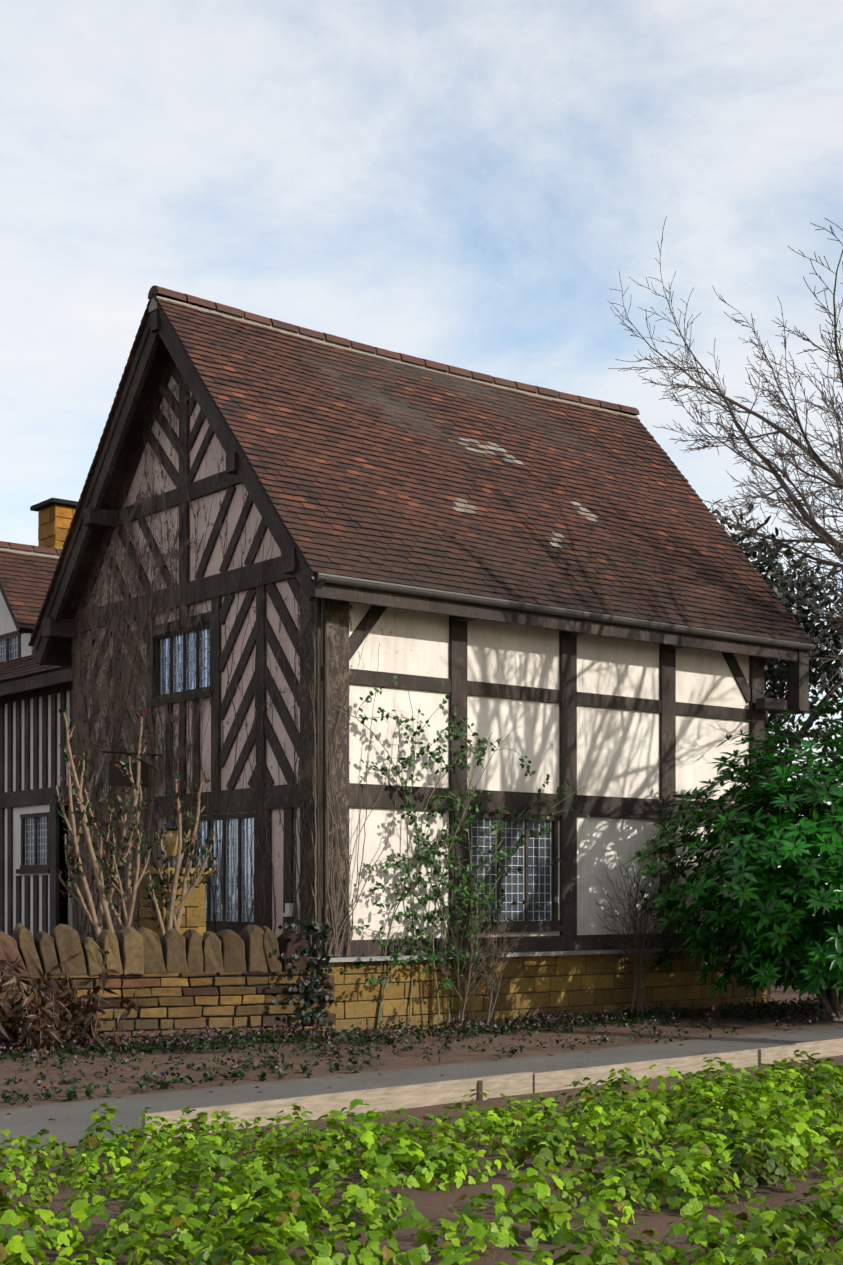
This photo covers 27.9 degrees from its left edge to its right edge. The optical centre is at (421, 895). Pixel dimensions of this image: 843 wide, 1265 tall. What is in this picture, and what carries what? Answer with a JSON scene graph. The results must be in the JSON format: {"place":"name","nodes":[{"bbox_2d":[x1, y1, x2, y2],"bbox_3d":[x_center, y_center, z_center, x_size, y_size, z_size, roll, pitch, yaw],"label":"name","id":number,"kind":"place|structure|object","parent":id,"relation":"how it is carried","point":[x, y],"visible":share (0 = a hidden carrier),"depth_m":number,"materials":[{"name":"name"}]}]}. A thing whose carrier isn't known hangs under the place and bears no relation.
{"place":"outdoors","nodes":[
{"label":"outdoors","id":0,"kind":"place"},
{"bbox_2d":[1,635,46,864],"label":"window","id":1,"kind":"structure","parent":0,"point":[11,657],"depth_m":25.82,"materials":[{"name":"glass"}]},
{"bbox_2d":[0,585,71,683],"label":"roof trim","id":2,"kind":"structure","parent":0,"point":[19,631],"depth_m":25.80,"materials":[{"name":"black wood"}]},
{"bbox_2d":[0,550,62,680],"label":"range roof tiles","id":3,"kind":"object","parent":2,"relation":"on","point":[25,580],"visible":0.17,"depth_m":26.23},
{"bbox_2d":[0,541,61,557],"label":"range ridge tiles","id":4,"kind":"object","parent":3,"relation":"on","point":[30,549],"visible":0.06,"depth_m":26.93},
{"bbox_2d":[0,668,72,938],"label":"timber framing","id":5,"kind":"object","parent":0,"point":[44,686],"visible":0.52,"depth_m":25.58,"materials":[{"name":"black wood"}]},
{"bbox_2d":[5,691,72,934],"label":"range walls","id":6,"kind":"structure","parent":0,"point":[17,811],"depth_m":25.75,"materials":[{"name":"white paint"}]},
{"bbox_2d":[0,591,32,656],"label":"dormer walls","id":7,"kind":"structure","parent":6,"relation":"on","point":[7,624],"depth_m":26.50,"materials":[{"name":"white paint"}]},
{"bbox_2d":[0,636,46,864],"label":"window leads","id":8,"kind":"object","parent":6,"relation":"attached to","point":[40,837],"visible":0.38,"depth_m":25.90,"materials":[{"name":"grey metal"}]},
{"bbox_2d":[38,504,75,548],"bbox_3d":[-5.697,-5.717,29.776,1.961,1.933,0.661,0,0,-39],"label":"chimney","id":9,"kind":"object","parent":6,"relation":"on","point":[54,521],"visible":0.1,"depth_m":29.04,"materials":[{"name":"stone"}]},
{"bbox_2d":[30,498,77,511],"bbox_3d":[-5.697,-6.729,29.776,2.150,0.070,0.850,0,0,-39],"label":"chimney cap","id":10,"kind":"object","parent":9,"relation":"on","point":[37,507],"visible":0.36,"depth_m":29.00,"materials":[{"name":"grey stone"}]},
{"bbox_2d":[107,761,147,787],"bbox_3d":[-3.607,-1.489,20.822,0.550,0.300,0.030,0,0,-39],"label":"hanging sign board","id":11,"kind":"object","parent":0,"point":[114,775],"visible":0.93,"depth_m":20.77,"materials":[{"name":"black wood"}]},
{"bbox_2d":[0,969,335,1044],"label":"garden wall","id":12,"kind":"structure","parent":0,"point":[202,996],"depth_m":17.51,"materials":[{"name":"stone"}]},
{"bbox_2d":[0,923,307,976],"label":"wall coping stones","id":13,"kind":"object","parent":12,"relation":"on","point":[139,951],"visible":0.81,"depth_m":17.38,"materials":[{"name":"brown stone"}]},
{"bbox_2d":[267,919,333,1028],"bbox_3d":[-1.282,0.830,17.882,0.735,1.158,0.231,0,0,-22],"label":"ivy on wall end","id":14,"kind":"object","parent":12,"relation":"attached to","point":[311,927],"visible":0.98,"depth_m":17.90,"materials":[{"name":"green plant"}]},
{"bbox_2d":[164,818,177,867],"bbox_3d":[-2.816,-0.599,19.151,0.200,0.580,0.190,0,0,-39],"label":"pier lantern","id":15,"kind":"object","parent":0,"point":[171,836],"depth_m":19.08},
{"bbox_2d":[133,868,211,938],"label":"gate pier","id":16,"kind":"structure","parent":0,"point":[194,914],"depth_m":19.01,"materials":[{"name":"stone"}]},
{"bbox_2d":[87,375,748,939],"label":"plaster wall panels","id":17,"kind":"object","parent":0,"point":[617,751],"depth_m":20.26,"materials":[{"name":"white paint"}]},
{"bbox_2d":[0,914,842,1264],"bbox_3d":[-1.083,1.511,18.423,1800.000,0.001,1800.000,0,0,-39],"label":"soil","id":18,"kind":"structure","parent":0,"point":[434,1206],"depth_m":11.33,"materials":[{"name":"brown soil"}]},
{"bbox_2d":[0,949,143,1059],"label":"dried perennial","id":19,"kind":"object","parent":18,"relation":"on","point":[43,1002],"depth_m":16.27,"materials":[{"name":"brown plant"}]},
{"bbox_2d":[53,701,220,936],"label":"shrub branches","id":20,"kind":"object","parent":18,"relation":"on","point":[129,901],"visible":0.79,"depth_m":18.24,"materials":[{"name":"brown plant"}]},
{"bbox_2d":[3,1009,830,1119],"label":"fallen leaf litter","id":21,"kind":"object","parent":18,"relation":"on","point":[90,1097],"visible":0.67,"depth_m":15.41,"materials":[{"name":"brown plant"}]},
{"bbox_2d":[0,1050,842,1264],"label":"plants","id":22,"kind":"object","parent":18,"relation":"on","point":[207,1244],"visible":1,"depth_m":8.30,"materials":[{"name":"green plant"}]},
{"bbox_2d":[0,994,842,1104],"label":"ground cover plants","id":23,"kind":"object","parent":18,"relation":"on","point":[225,1043],"visible":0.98,"depth_m":16.91,"materials":[{"name":"green plant"}]},
{"bbox_2d":[0,1025,842,1154],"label":"footpath","id":24,"kind":"structure","parent":18,"relation":"on","point":[70,1122],"depth_m":13.52,"materials":[{"name":"grey concrete"}]},
{"bbox_2d":[32,310,811,957],"bbox_3d":[-0.041,-3.204,22.928,8.150,7.841,6.827,0,0,-39],"label":"timber framing","id":25,"kind":"object","parent":18,"relation":"on","point":[566,696],"visible":0.29,"depth_m":20.07,"materials":[{"name":"brown wood"}]},
{"bbox_2d":[100,740,161,772],"bbox_3d":[-3.569,-1.669,20.852,0.854,0.441,0.020,0,0,-39],"label":"hanging sign bracket","id":26,"kind":"object","parent":25,"relation":"attached to","point":[127,753],"visible":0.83,"depth_m":20.83,"materials":[{"name":"black metal"}]},
{"bbox_2d":[72,365,316,956],"bbox_3d":[-2.925,-3.128,20.624,0.001,7.578,5.740,0,0,-39],"label":"dried vine on gable","id":27,"kind":"object","parent":25,"relation":"attached to","point":[87,642],"visible":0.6,"depth_m":21.51,"materials":[{"name":"brown plant"}]},
{"bbox_2d":[71,344,399,956],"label":"dried vine stems","id":28,"kind":"object","parent":25,"relation":"on","point":[334,936],"visible":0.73,"depth_m":19.80,"materials":[{"name":"brown plant"}]},
{"bbox_2d":[281,903,294,916],"bbox_3d":[-1.472,0.159,18.778,0.135,0.145,0.100,0,0,-39],"label":"utility box","id":29,"kind":"object","parent":25,"relation":"attached to","point":[288,909],"visible":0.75,"depth_m":18.74,"materials":[{"name":"grey"}]},
{"bbox_2d":[33,309,607,653],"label":"house roof slab","id":30,"kind":"structure","parent":25,"relation":"on","point":[125,453],"depth_m":21.73,"materials":[{"name":"brown wood"}]},
{"bbox_2d":[28,292,812,645],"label":"house roof tiles","id":31,"kind":"object","parent":30,"relation":"on","point":[628,528],"visible":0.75,"depth_m":20.99,"materials":[{"name":"brown tile"}]},
{"bbox_2d":[148,285,639,417],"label":"house ridge tiles","id":32,"kind":"object","parent":31,"relation":"on","point":[321,337],"visible":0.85,"depth_m":22.38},
{"bbox_2d":[160,628,551,920],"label":"window panes","id":33,"kind":"structure","parent":25,"relation":"in","point":[234,878],"depth_m":20.21,"materials":[{"name":"glass"}]},
{"bbox_2d":[161,628,550,921],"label":"window frames","id":34,"kind":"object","parent":33,"relation":"attached to","point":[477,827],"visible":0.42,"depth_m":20.23,"materials":[{"name":"grey metal"}]},
{"bbox_2d":[327,602,428,956],"bbox_3d":[-0.248,-1.264,18.981,2.000,3.850,0.001,0,0,-39],"label":"dried vine","id":35,"kind":"object","parent":25,"relation":"attached to","point":[332,622],"visible":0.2,"depth_m":18.47,"materials":[{"name":"brown plant"}]},
{"bbox_2d":[312,573,815,650],"bbox_3d":[2.081,-3.338,20.311,8.180,0.079,0.129,0,0,-39],"label":"gutter","id":36,"kind":"object","parent":25,"relation":"attached to","point":[417,591],"visible":0.9,"depth_m":19.80,"materials":[{"name":"black metal"}]},
{"bbox_2d":[334,682,585,1030],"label":"shrub branches","id":37,"kind":"object","parent":18,"relation":"on","point":[432,939],"visible":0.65,"depth_m":19.08,"materials":[{"name":"plant"}]},
{"bbox_2d":[340,675,589,992],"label":"shrub leaves","id":38,"kind":"object","parent":18,"relation":"on","point":[437,867],"visible":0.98,"depth_m":19.00,"materials":[{"name":"green plant"}]},
{"bbox_2d":[142,1038,842,1139],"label":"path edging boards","id":39,"kind":"object","parent":18,"relation":"on","point":[416,1095],"visible":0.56,"depth_m":12.50,"materials":[{"name":"brown wood"}]},
{"bbox_2d":[308,950,770,1033],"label":"stone plinth","id":40,"kind":"structure","parent":18,"relation":"on","point":[581,965],"depth_m":20.24,"materials":[{"name":"yellow stone"}]},
{"bbox_2d":[308,946,740,962],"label":"wall sill","id":41,"kind":"structure","parent":40,"relation":"on","point":[405,957],"depth_m":20.07,"materials":[{"name":"grey stone"}]},
{"bbox_2d":[423,797,686,1028],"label":"bare shrubs","id":42,"kind":"object","parent":18,"relation":"on","point":[639,970],"visible":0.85,"depth_m":20.41,"materials":[{"name":"plant"}]},
{"bbox_2d":[608,218,842,695],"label":"bare tree","id":43,"kind":"object","parent":18,"relation":"on","point":[810,523],"visible":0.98,"depth_m":26.59,"materials":[{"name":"grey plant"}]},
{"bbox_2d":[625,698,842,1020],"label":"evergreen shrub","id":44,"kind":"object","parent":18,"relation":"on","point":[750,858],"depth_m":19.39,"materials":[{"name":"green plant"}]},
{"bbox_2d":[765,677,842,813],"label":"tree trunk","id":45,"kind":"object","parent":18,"relation":"on","point":[803,734],"visible":0.06,"depth_m":31.60,"materials":[{"name":"brown plant"}]},
{"bbox_2d":[699,496,842,867],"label":"evergreen tree leaves","id":46,"kind":"object","parent":45,"relation":"attached to","point":[775,670],"visible":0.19,"depth_m":30.92,"materials":[{"name":"green plant"}]},
{"bbox_2d":[786,654,842,882],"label":"evergreen tree leaves","id":47,"kind":"object","parent":18,"relation":"on","point":[810,720],"visible":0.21,"depth_m":27.30,"materials":[{"name":"green plant"}]},
{"bbox_3d":[7.047,-2.661,38.964,4.355,8.384,4.549,0,0,-39],"label":"evergreen tree trunk","id":48,"kind":"object","parent":18,"relation":"on","visible":0},
{"bbox_2d":[704,502,842,857],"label":"evergreen tree leaves","id":49,"kind":"object","parent":48,"relation":"on","point":[761,572],"depth_m":37.95,"materials":[{"name":"green plant"}]},
{"bbox_2d":[0,0,842,884],"label":"sky","id":50,"kind":"structure","parent":0,"point":[471,185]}
]}

